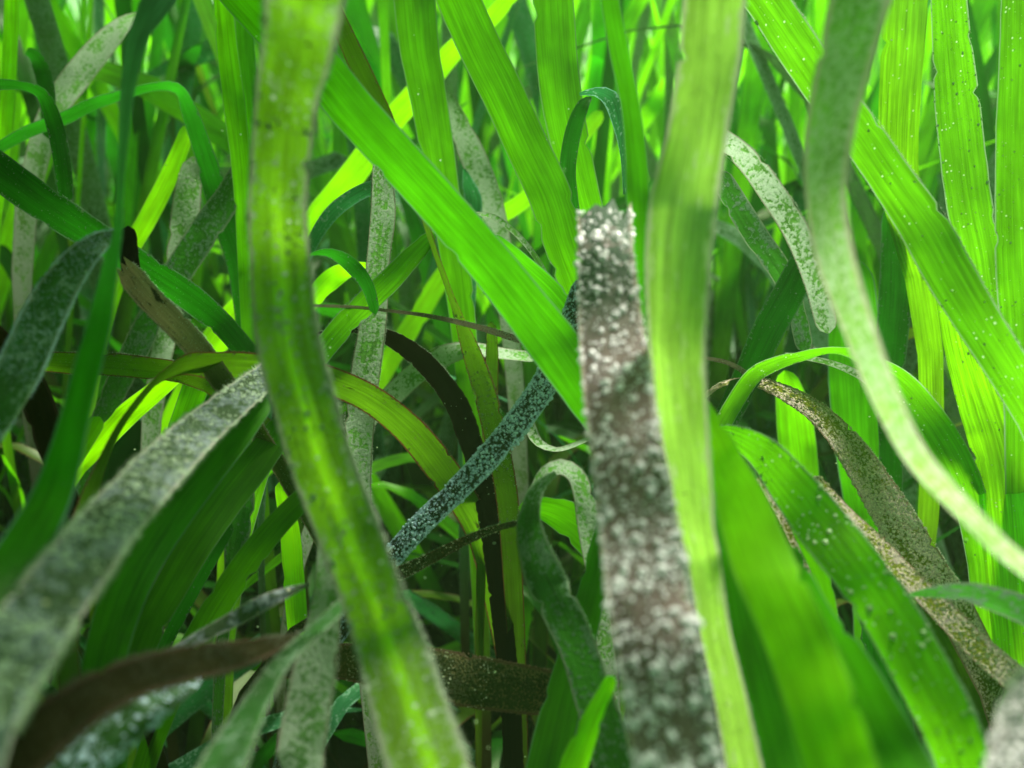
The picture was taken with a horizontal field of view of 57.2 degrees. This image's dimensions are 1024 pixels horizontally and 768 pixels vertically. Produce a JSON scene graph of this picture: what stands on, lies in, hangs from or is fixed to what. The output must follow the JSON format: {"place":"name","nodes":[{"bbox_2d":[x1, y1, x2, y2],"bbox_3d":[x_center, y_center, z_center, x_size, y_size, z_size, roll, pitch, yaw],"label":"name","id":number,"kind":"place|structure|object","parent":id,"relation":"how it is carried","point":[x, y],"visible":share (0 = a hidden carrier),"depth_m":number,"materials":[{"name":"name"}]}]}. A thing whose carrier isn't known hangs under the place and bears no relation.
{"place":"outdoors","nodes":[
{"label":"outdoors","id":0,"kind":"place"},
{"bbox_2d":[52,540,953,767],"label":"seabed","id":1,"kind":"structure","parent":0,"point":[351,755],"depth_m":0.39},
{"bbox_2d":[0,0,61,754],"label":"seagrass","id":2,"kind":"object","parent":1,"relation":"on","point":[9,47],"visible":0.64,"depth_m":0.29},
{"bbox_2d":[0,79,72,199],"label":"seagrass","id":3,"kind":"object","parent":1,"relation":"on","point":[58,140],"visible":0.95,"depth_m":0.23},
{"bbox_2d":[0,6,82,351],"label":"seagrass","id":4,"kind":"object","parent":1,"relation":"on","point":[29,99],"visible":0.19,"depth_m":0.41},
{"bbox_2d":[0,228,112,443],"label":"seagrass","id":5,"kind":"object","parent":1,"relation":"on","point":[34,332],"visible":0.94,"depth_m":0.15},
{"bbox_2d":[45,0,92,767],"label":"seagrass","id":6,"kind":"object","parent":1,"relation":"on","point":[68,338],"visible":0.26,"depth_m":0.37},
{"bbox_2d":[11,12,135,488],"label":"seagrass","id":7,"kind":"object","parent":1,"relation":"on","point":[82,68],"visible":0.56,"depth_m":0.31},
{"bbox_2d":[0,325,168,767],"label":"seagrass","id":8,"kind":"object","parent":1,"relation":"on","point":[40,411],"visible":0.31,"depth_m":0.17},
{"bbox_2d":[0,0,176,606],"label":"seagrass","id":9,"kind":"object","parent":1,"relation":"on","point":[34,526],"visible":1,"depth_m":0.13},
{"bbox_2d":[94,0,105,282],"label":"seagrass","id":10,"kind":"object","parent":1,"relation":"on","point":[99,11],"visible":0.17,"depth_m":0.42},
{"bbox_2d":[24,0,185,625],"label":"seagrass","id":11,"kind":"object","parent":1,"relation":"on","point":[47,34],"visible":0.26,"depth_m":0.37},
{"bbox_2d":[11,204,231,328],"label":"seagrass","id":12,"kind":"object","parent":1,"relation":"on","point":[46,256],"visible":0.12,"depth_m":0.42},
{"bbox_2d":[49,678,201,767],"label":"seagrass","id":13,"kind":"object","parent":1,"relation":"on","point":[112,740],"visible":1,"depth_m":0.12},
{"bbox_2d":[107,0,143,354],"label":"seagrass","id":14,"kind":"object","parent":1,"relation":"on","point":[130,179],"visible":0.18,"depth_m":0.40},
{"bbox_2d":[77,380,178,483],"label":"seagrass","id":15,"kind":"object","parent":1,"relation":"on","point":[158,393],"visible":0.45,"depth_m":0.22},
{"bbox_2d":[0,149,257,352],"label":"seagrass","id":16,"kind":"object","parent":1,"relation":"on","point":[22,188],"visible":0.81,"depth_m":0.21},
{"bbox_2d":[0,362,267,767],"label":"seagrass","id":17,"kind":"object","parent":1,"relation":"on","point":[71,570],"visible":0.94,"depth_m":0.11},
{"bbox_2d":[0,81,276,713],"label":"seagrass","id":18,"kind":"object","parent":1,"relation":"on","point":[211,176],"visible":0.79,"depth_m":0.27},
{"bbox_2d":[89,126,190,622],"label":"seagrass","id":19,"kind":"object","parent":1,"relation":"on","point":[151,210],"visible":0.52,"depth_m":0.28},
{"bbox_2d":[124,16,165,400],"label":"seagrass","id":20,"kind":"object","parent":1,"relation":"on","point":[156,45],"visible":0.18,"depth_m":0.42},
{"bbox_2d":[60,167,235,534],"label":"seagrass","id":21,"kind":"object","parent":1,"relation":"on","point":[206,227],"visible":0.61,"depth_m":0.26},
{"bbox_2d":[109,0,190,353],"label":"seagrass","id":22,"kind":"object","parent":1,"relation":"on","point":[122,323],"visible":0.32,"depth_m":0.39},
{"bbox_2d":[4,629,299,767],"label":"seagrass","id":23,"kind":"object","parent":1,"relation":"on","point":[69,714],"visible":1,"depth_m":0.11},
{"bbox_2d":[44,351,270,425],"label":"seagrass","id":24,"kind":"object","parent":1,"relation":"on","point":[116,364],"visible":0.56,"depth_m":0.20},
{"bbox_2d":[127,384,206,767],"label":"seagrass","id":25,"kind":"object","parent":1,"relation":"on","point":[189,398],"visible":0.16,"depth_m":0.21},
{"bbox_2d":[140,156,201,762],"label":"seagrass","id":26,"kind":"object","parent":1,"relation":"on","point":[186,206],"visible":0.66,"depth_m":0.27},
{"bbox_2d":[81,397,269,767],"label":"seagrass","id":27,"kind":"object","parent":1,"relation":"on","point":[118,612],"visible":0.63,"depth_m":0.16},
{"bbox_2d":[156,523,233,650],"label":"seagrass","id":28,"kind":"object","parent":1,"relation":"on","point":[174,625],"visible":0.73,"depth_m":0.20},
{"bbox_2d":[111,417,283,767],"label":"seagrass","id":29,"kind":"object","parent":1,"relation":"on","point":[236,488],"visible":0.61,"depth_m":0.18},
{"bbox_2d":[117,256,317,546],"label":"seagrass","id":30,"kind":"object","parent":1,"relation":"on","point":[155,305],"visible":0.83,"depth_m":0.19},
{"bbox_2d":[132,490,304,767],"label":"seagrass","id":31,"kind":"object","parent":1,"relation":"on","point":[260,544],"visible":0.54,"depth_m":0.18},
{"bbox_2d":[211,493,254,741],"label":"seagrass","id":32,"kind":"object","parent":1,"relation":"on","point":[241,524],"visible":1,"depth_m":0.20},
{"bbox_2d":[169,582,308,648],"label":"seagrass","id":33,"kind":"object","parent":1,"relation":"on","point":[248,611],"visible":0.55,"depth_m":0.15},
{"bbox_2d":[213,0,286,702],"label":"seagrass","id":34,"kind":"object","parent":1,"relation":"on","point":[232,92],"visible":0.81,"depth_m":0.25},
{"bbox_2d":[195,599,343,767],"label":"seagrass","id":35,"kind":"object","parent":1,"relation":"on","point":[231,745],"visible":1,"depth_m":0.12},
{"bbox_2d":[235,18,309,615],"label":"seagrass","id":36,"kind":"object","parent":1,"relation":"on","point":[246,49],"visible":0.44,"depth_m":0.26},
{"bbox_2d":[56,350,495,750],"bbox_3d":[-0.042,0.094,0.220,0.032,0.212,0.136,10,17,34],"label":"seagrass","id":37,"kind":"object","parent":1,"relation":"on","point":[413,434],"visible":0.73,"depth_m":0.21},
{"bbox_2d":[109,101,468,480],"bbox_3d":[-0.138,0.022,0.382,0.246,0.266,0.018,-4,15,-17],"label":"seagrass","id":38,"kind":"object","parent":1,"relation":"on","point":[127,442],"visible":0.11,"depth_m":0.38},
{"bbox_2d":[215,262,365,642],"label":"seagrass","id":39,"kind":"object","parent":1,"relation":"on","point":[327,282],"visible":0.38,"depth_m":0.24},
{"bbox_2d":[275,482,306,633],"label":"seagrass","id":40,"kind":"object","parent":1,"relation":"on","point":[293,570],"visible":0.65,"depth_m":0.21},
{"bbox_2d":[247,728,365,767],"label":"seagrass","id":41,"kind":"object","parent":1,"relation":"on","point":[264,754],"visible":0.29,"depth_m":0.28},
{"bbox_2d":[274,543,340,767],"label":"seagrass","id":42,"kind":"object","parent":1,"relation":"on","point":[303,735],"visible":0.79,"depth_m":0.14},
{"bbox_2d":[257,181,371,767],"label":"seagrass","id":43,"kind":"object","parent":1,"relation":"on","point":[334,210],"visible":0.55,"depth_m":0.24},
{"bbox_2d":[223,231,436,725],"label":"seagrass","id":44,"kind":"object","parent":1,"relation":"on","point":[392,276],"visible":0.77,"depth_m":0.21},
{"bbox_2d":[168,707,499,767],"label":"seagrass","id":45,"kind":"object","parent":1,"relation":"on","point":[272,722],"visible":0.25,"depth_m":0.27},
{"bbox_2d":[327,9,348,680],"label":"seagrass","id":46,"kind":"object","parent":1,"relation":"on","point":[339,146],"visible":0.16,"depth_m":0.41},
{"bbox_2d":[161,0,516,434],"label":"seagrass","id":47,"kind":"object","parent":1,"relation":"on","point":[355,169],"visible":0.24,"depth_m":0.29},
{"bbox_2d":[310,248,378,314],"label":"seagrass","id":48,"kind":"object","parent":1,"relation":"on","point":[354,268],"visible":0.97,"depth_m":0.20},
{"bbox_2d":[244,0,471,767],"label":"seagrass","id":49,"kind":"object","parent":1,"relation":"on","point":[411,714],"visible":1,"depth_m":0.13},
{"bbox_2d":[334,47,387,541],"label":"seagrass","id":50,"kind":"object","parent":1,"relation":"on","point":[362,210],"visible":0.08,"depth_m":0.40},
{"bbox_2d":[136,590,591,762],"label":"seagrass","id":51,"kind":"object","parent":1,"relation":"on","point":[197,699],"visible":0.21,"depth_m":0.31},
{"bbox_2d":[343,165,395,767],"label":"seagrass","id":52,"kind":"object","parent":1,"relation":"on","point":[367,356],"visible":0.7,"depth_m":0.22},
{"bbox_2d":[229,519,516,716],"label":"seagrass","id":53,"kind":"object","parent":1,"relation":"on","point":[408,569],"visible":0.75,"depth_m":0.19},
{"bbox_2d":[254,39,493,718],"bbox_3d":[-0.098,-0.103,0.408,0.212,0.494,0.014,8,16,28],"label":"seagrass","id":54,"kind":"object","parent":1,"relation":"on","point":[340,238],"visible":0.22,"depth_m":0.41},
{"bbox_2d":[269,453,491,732],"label":"seagrass","id":55,"kind":"object","parent":1,"relation":"on","point":[389,513],"visible":0.19,"depth_m":0.36},
{"bbox_2d":[378,0,405,514],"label":"seagrass","id":56,"kind":"object","parent":1,"relation":"on","point":[383,11],"visible":0.27,"depth_m":0.38},
{"bbox_2d":[344,0,454,376],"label":"seagrass","id":57,"kind":"object","parent":1,"relation":"on","point":[357,13],"visible":0.2,"depth_m":0.40},
{"bbox_2d":[276,341,532,742],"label":"seagrass","id":58,"kind":"object","parent":1,"relation":"on","point":[403,384],"visible":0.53,"depth_m":0.25},
{"bbox_2d":[316,304,520,343],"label":"seagrass","id":59,"kind":"object","parent":1,"relation":"on","point":[497,332],"visible":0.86,"depth_m":0.21},
{"bbox_2d":[318,327,523,767],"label":"seagrass","id":60,"kind":"object","parent":1,"relation":"on","point":[429,367],"visible":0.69,"depth_m":0.23},
{"bbox_2d":[272,280,578,767],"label":"seagrass","id":61,"kind":"object","parent":1,"relation":"on","point":[484,461],"visible":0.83,"depth_m":0.19},
{"bbox_2d":[337,10,527,767],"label":"seagrass","id":62,"kind":"object","parent":1,"relation":"on","point":[488,404],"visible":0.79,"depth_m":0.22},
{"bbox_2d":[393,0,491,767],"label":"seagrass","id":63,"kind":"object","parent":1,"relation":"on","point":[417,31],"visible":0.59,"depth_m":0.26},
{"bbox_2d":[283,643,615,718],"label":"seagrass","id":64,"kind":"object","parent":1,"relation":"on","point":[475,682],"visible":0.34,"depth_m":0.18},
{"bbox_2d":[378,0,521,544],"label":"seagrass","id":65,"kind":"object","parent":1,"relation":"on","point":[391,472],"visible":0.23,"depth_m":0.39},
{"bbox_2d":[219,0,690,628],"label":"seagrass","id":66,"kind":"object","parent":1,"relation":"on","point":[455,222],"visible":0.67,"depth_m":0.17},
{"bbox_2d":[345,14,584,573],"bbox_3d":[-0.022,-0.030,0.413,0.164,0.350,0.009,2,14,10],"label":"seagrass","id":67,"kind":"object","parent":1,"relation":"on","point":[484,302],"visible":0.15,"depth_m":0.41},
{"bbox_2d":[330,110,603,766],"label":"seagrass","id":68,"kind":"object","parent":1,"relation":"on","point":[427,301],"visible":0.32,"depth_m":0.32},
{"bbox_2d":[458,169,481,765],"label":"seagrass","id":69,"kind":"object","parent":1,"relation":"on","point":[472,196],"visible":0.33,"depth_m":0.30},
{"bbox_2d":[475,322,498,767],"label":"seagrass","id":70,"kind":"object","parent":1,"relation":"on","point":[492,360],"visible":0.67,"depth_m":0.24},
{"bbox_2d":[446,93,529,753],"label":"seagrass","id":71,"kind":"object","parent":1,"relation":"on","point":[475,162],"visible":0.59,"depth_m":0.29},
{"bbox_2d":[0,0,1000,762],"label":"seagrass meadow","id":72,"kind":"structure","parent":1,"relation":"on","point":[646,54],"depth_m":0.45,"materials":[{"name":"green plant"}]},
{"bbox_2d":[436,0,581,294],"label":"seagrass","id":73,"kind":"object","parent":1,"relation":"on","point":[499,86],"visible":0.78,"depth_m":0.20},
{"bbox_2d":[497,235,567,312],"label":"seagrass","id":74,"kind":"object","parent":1,"relation":"on","point":[549,285],"visible":0.14,"depth_m":0.19},
{"bbox_2d":[526,98,549,486],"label":"seagrass","id":75,"kind":"object","parent":1,"relation":"on","point":[532,450],"visible":0.13,"depth_m":0.40},
{"bbox_2d":[518,497,582,555],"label":"seagrass","id":76,"kind":"object","parent":1,"relation":"on","point":[558,516],"visible":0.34,"depth_m":0.20},
{"bbox_2d":[507,0,594,498],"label":"seagrass","id":77,"kind":"object","parent":1,"relation":"on","point":[523,29],"visible":0.09,"depth_m":0.41},
{"bbox_2d":[532,433,586,737],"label":"seagrass","id":78,"kind":"object","parent":1,"relation":"on","point":[540,633],"visible":0.29,"depth_m":0.33},
{"bbox_2d":[525,523,605,767],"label":"seagrass","id":79,"kind":"object","parent":1,"relation":"on","point":[555,730],"visible":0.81,"depth_m":0.16},
{"bbox_2d":[533,0,602,214],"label":"seagrass","id":80,"kind":"object","parent":1,"relation":"on","point":[559,82],"visible":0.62,"depth_m":0.23},
{"bbox_2d":[537,44,603,466],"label":"seagrass","id":81,"kind":"object","parent":1,"relation":"on","point":[594,72],"visible":0.15,"depth_m":0.41},
{"bbox_2d":[516,470,631,767],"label":"seagrass","id":82,"kind":"object","parent":1,"relation":"on","point":[562,611],"visible":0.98,"depth_m":0.16},
{"bbox_2d":[530,458,620,711],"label":"seagrass","id":83,"kind":"object","parent":1,"relation":"on","point":[575,475],"visible":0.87,"depth_m":0.19},
{"bbox_2d":[560,97,595,497],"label":"seagrass","id":84,"kind":"object","parent":1,"relation":"on","point":[571,141],"visible":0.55,"depth_m":0.23},
{"bbox_2d":[558,676,615,767],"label":"seagrass","id":85,"kind":"object","parent":1,"relation":"on","point":[578,751],"visible":1,"depth_m":0.15},
{"bbox_2d":[569,0,623,501],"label":"seagrass","id":86,"kind":"object","parent":1,"relation":"on","point":[602,142],"visible":0.18,"depth_m":0.41},
{"bbox_2d":[579,87,625,194],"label":"seagrass","id":87,"kind":"object","parent":1,"relation":"on","point":[609,98],"visible":0.82,"depth_m":0.22},
{"bbox_2d":[601,0,649,332],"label":"seagrass","id":88,"kind":"object","parent":1,"relation":"on","point":[637,182],"visible":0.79,"depth_m":0.16},
{"bbox_2d":[574,199,723,767],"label":"seagrass","id":89,"kind":"object","parent":1,"relation":"on","point":[666,687],"visible":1,"depth_m":0.12},
{"bbox_2d":[642,0,764,767],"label":"seagrass","id":90,"kind":"object","parent":1,"relation":"on","point":[683,207],"visible":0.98,"depth_m":0.13},
{"bbox_2d":[655,0,764,428],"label":"seagrass","id":91,"kind":"object","parent":1,"relation":"on","point":[672,37],"visible":0.29,"depth_m":0.42},
{"bbox_2d":[726,88,746,363],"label":"seagrass","id":92,"kind":"object","parent":1,"relation":"on","point":[733,127],"visible":0.09,"depth_m":0.44},
{"bbox_2d":[707,18,769,410],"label":"seagrass","id":93,"kind":"object","parent":1,"relation":"on","point":[750,107],"visible":0.38,"depth_m":0.41},
{"bbox_2d":[681,256,806,599],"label":"seagrass","id":94,"kind":"object","parent":1,"relation":"on","point":[779,310],"visible":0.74,"depth_m":0.21},
{"bbox_2d":[515,24,975,457],"bbox_3d":[0.109,0.004,0.392,0.241,0.294,0.025,5,15,21],"label":"seagrass","id":95,"kind":"object","parent":1,"relation":"on","point":[863,206],"visible":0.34,"depth_m":0.37},
{"bbox_2d":[713,498,800,767],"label":"seagrass","id":96,"kind":"object","parent":1,"relation":"on","point":[776,742],"visible":0.56,"depth_m":0.14},
{"bbox_2d":[719,171,811,350],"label":"seagrass","id":97,"kind":"object","parent":1,"relation":"on","point":[760,242],"visible":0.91,"depth_m":0.23},
{"bbox_2d":[725,130,836,333],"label":"seagrass","id":98,"kind":"object","parent":1,"relation":"on","point":[771,191],"visible":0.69,"depth_m":0.20},
{"bbox_2d":[620,212,953,570],"bbox_3d":[0.116,0.044,0.379,0.191,0.222,0.020,6,15,23],"label":"seagrass","id":99,"kind":"object","parent":1,"relation":"on","point":[729,232],"visible":0.12,"depth_m":0.37},
{"bbox_2d":[707,399,879,767],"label":"seagrass","id":100,"kind":"object","parent":1,"relation":"on","point":[828,726],"visible":0.91,"depth_m":0.11},
{"bbox_2d":[775,370,819,476],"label":"seagrass","id":101,"kind":"object","parent":1,"relation":"on","point":[796,437],"visible":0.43,"depth_m":0.26},
{"bbox_2d":[619,347,992,720],"bbox_3d":[0.065,0.094,0.226,0.091,0.210,0.015,2,14,7],"label":"seagrass","id":102,"kind":"object","parent":1,"relation":"on","point":[944,443],"visible":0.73,"depth_m":0.20},
{"bbox_2d":[743,11,948,558],"bbox_3d":[0.113,-0.057,0.369,0.200,0.422,0.022,5,15,21],"label":"seagrass","id":103,"kind":"object","parent":1,"relation":"on","point":[789,130],"visible":0.22,"depth_m":0.37},
{"bbox_2d":[827,260,878,648],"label":"seagrass","id":104,"kind":"object","parent":1,"relation":"on","point":[851,404],"visible":0.34,"depth_m":0.26},
{"bbox_2d":[720,424,988,767],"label":"seagrass","id":105,"kind":"object","parent":1,"relation":"on","point":[842,550],"visible":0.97,"depth_m":0.14},
{"bbox_2d":[707,377,1003,731],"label":"seagrass","id":106,"kind":"object","parent":1,"relation":"on","point":[898,523],"visible":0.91,"depth_m":0.20,"materials":[{"name":"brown plant"}]},
{"bbox_2d":[850,89,866,265],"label":"seagrass","id":107,"kind":"object","parent":1,"relation":"on","point":[858,231],"visible":0.06,"depth_m":0.40},
{"bbox_2d":[790,546,935,767],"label":"seagrass","id":108,"kind":"object","parent":1,"relation":"on","point":[896,741],"visible":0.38,"depth_m":0.13},
{"bbox_2d":[745,0,1023,438],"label":"seagrass","id":109,"kind":"object","parent":1,"relation":"on","point":[935,247],"visible":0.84,"depth_m":0.18},
{"bbox_2d":[876,210,910,572],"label":"seagrass","id":110,"kind":"object","parent":1,"relation":"on","point":[893,319],"visible":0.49,"depth_m":0.25},
{"bbox_2d":[878,0,943,604],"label":"seagrass","id":111,"kind":"object","parent":1,"relation":"on","point":[902,60],"visible":0.57,"depth_m":0.25},
{"bbox_2d":[801,0,1023,576],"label":"seagrass","id":112,"kind":"object","parent":1,"relation":"on","point":[851,34],"visible":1,"depth_m":0.12},
{"bbox_2d":[813,475,1021,688],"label":"seagrass","id":113,"kind":"object","parent":1,"relation":"on","point":[997,664],"visible":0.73,"depth_m":0.18,"materials":[{"name":"beige plant"}]},
{"bbox_2d":[916,603,990,752],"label":"seagrass","id":114,"kind":"object","parent":1,"relation":"on","point":[945,643],"visible":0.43,"depth_m":0.20},
{"bbox_2d":[930,0,997,307],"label":"seagrass","id":115,"kind":"object","parent":1,"relation":"on","point":[962,149],"visible":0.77,"depth_m":0.22},
{"bbox_2d":[909,581,1023,625],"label":"seagrass","id":116,"kind":"object","parent":1,"relation":"on","point":[1008,603],"visible":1,"depth_m":0.15},
{"bbox_2d":[936,300,1023,666],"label":"seagrass","id":117,"kind":"object","parent":1,"relation":"on","point":[979,404],"visible":0.5,"depth_m":0.20},
{"bbox_2d":[982,665,1023,767],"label":"seagrass","id":118,"kind":"object","parent":1,"relation":"on","point":[1005,738],"visible":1,"depth_m":0.10},
{"bbox_2d":[994,0,1023,493],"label":"seagrass","id":119,"kind":"object","parent":1,"relation":"on","point":[1009,197],"visible":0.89,"depth_m":0.20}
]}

